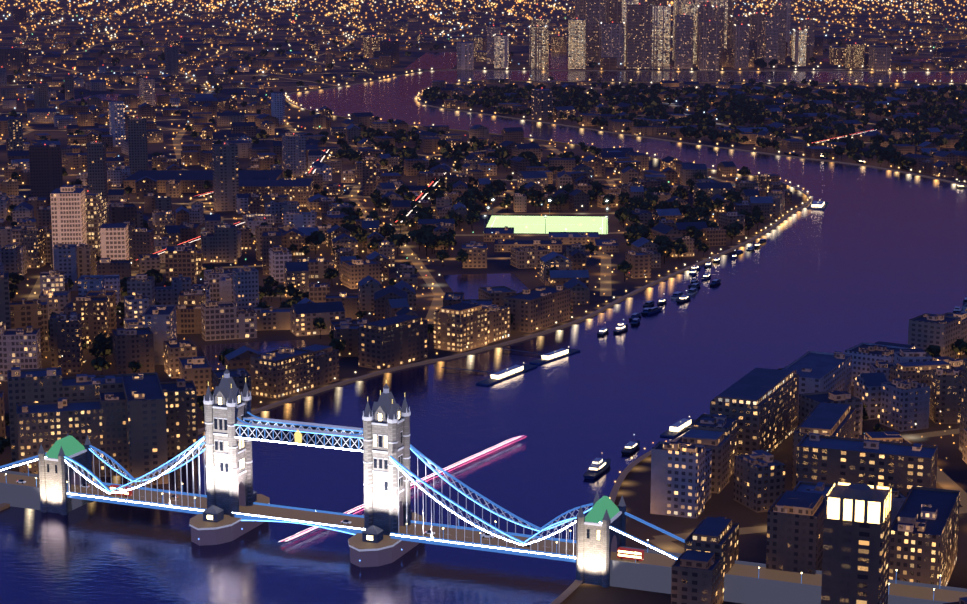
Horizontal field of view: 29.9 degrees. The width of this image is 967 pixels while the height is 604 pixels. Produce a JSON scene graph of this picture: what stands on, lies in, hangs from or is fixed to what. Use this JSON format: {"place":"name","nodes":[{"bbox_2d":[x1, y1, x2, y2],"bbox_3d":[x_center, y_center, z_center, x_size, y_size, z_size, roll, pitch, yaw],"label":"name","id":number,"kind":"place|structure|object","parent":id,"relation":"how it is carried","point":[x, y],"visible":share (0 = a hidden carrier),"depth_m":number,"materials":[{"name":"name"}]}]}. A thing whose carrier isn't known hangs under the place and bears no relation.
{"place":"outdoors","nodes":[
{"label":"outdoors","id":0,"kind":"place"},
{"bbox_2d":[0,52,966,603],"bbox_3d":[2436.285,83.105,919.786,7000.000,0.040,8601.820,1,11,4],"label":"river water","id":1,"kind":"structure","parent":0,"point":[870,254],"depth_m":1075.46,"materials":[{"name":"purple liquid"}]},
{"bbox_2d":[279,435,526,541],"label":"light trails","id":2,"kind":"object","parent":1,"relation":"on","point":[417,482],"visible":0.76,"depth_m":902.89,"materials":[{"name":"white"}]},
{"bbox_2d":[441,152,966,478],"bbox_3d":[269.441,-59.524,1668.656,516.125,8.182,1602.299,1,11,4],"label":"boats","id":3,"kind":"object","parent":1,"relation":"on","point":[597,467],"visible":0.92,"depth_m":1185.24,"materials":[{"name":"grey"}]},
{"bbox_2d":[0,0,966,603],"bbox_3d":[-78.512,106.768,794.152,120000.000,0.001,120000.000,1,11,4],"label":"ground","id":4,"kind":"structure","parent":0,"point":[636,486],"depth_m":3018.52,"materials":[{"name":"grey concrete"}]},
{"bbox_2d":[50,185,128,267],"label":"tower blocks","id":5,"kind":"structure","parent":4,"relation":"on","point":[68,211],"depth_m":1475.25,"materials":[{"name":"concrete"}]},
{"bbox_2d":[0,0,966,603],"bbox_3d":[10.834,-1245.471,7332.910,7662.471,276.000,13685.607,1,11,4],"label":"city buildings","id":6,"kind":"structure","parent":4,"relation":"on","point":[142,420],"depth_m":1451.60,"materials":[{"name":"grey concrete"}]},
{"bbox_2d":[0,365,966,603],"bbox_3d":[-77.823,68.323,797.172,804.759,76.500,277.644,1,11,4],"label":"bridge","id":7,"kind":"structure","parent":4,"relation":"on","point":[389,527],"depth_m":781.42,"materials":[{"name":"stone"}]},
{"bbox_2d":[0,38,966,453],"bbox_3d":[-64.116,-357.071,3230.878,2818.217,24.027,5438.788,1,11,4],"label":"trees","id":8,"kind":"object","parent":4,"relation":"on","point":[652,108],"visible":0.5,"depth_m":2439.30,"materials":[{"name":"green plant"}]},
{"bbox_2d":[0,69,966,603],"bbox_3d":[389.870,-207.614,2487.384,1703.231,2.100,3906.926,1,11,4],"label":"quay walls","id":9,"kind":"structure","parent":4,"relation":"on","point":[570,589],"depth_m":1406.97,"materials":[{"name":"brown"}]},
{"bbox_2d":[483,199,607,233],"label":"sports pitch","id":10,"kind":"object","parent":4,"relation":"on","point":[537,224],"visible":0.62,"depth_m":1787.01,"materials":[{"name":"green"}]},
{"bbox_2d":[0,0,966,553],"bbox_3d":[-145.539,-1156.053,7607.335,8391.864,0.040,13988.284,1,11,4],"label":"roads","id":11,"kind":"structure","parent":0,"point":[942,480],"depth_m":1859.56,"materials":[{"name":"grey asphalt"}]},
{"bbox_2d":[137,129,873,259],"bbox_3d":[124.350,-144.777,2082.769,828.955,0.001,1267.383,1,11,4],"label":"traffic light trails","id":12,"kind":"object","parent":11,"relation":"on","point":[415,200],"visible":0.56,"depth_m":1913.88,"materials":[{"name":"white"}]},
{"bbox_2d":[821,481,891,603],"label":"tower block","id":13,"kind":"structure","parent":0,"point":[856,543],"depth_m":652.61,"materials":[{"name":"beige concrete"}]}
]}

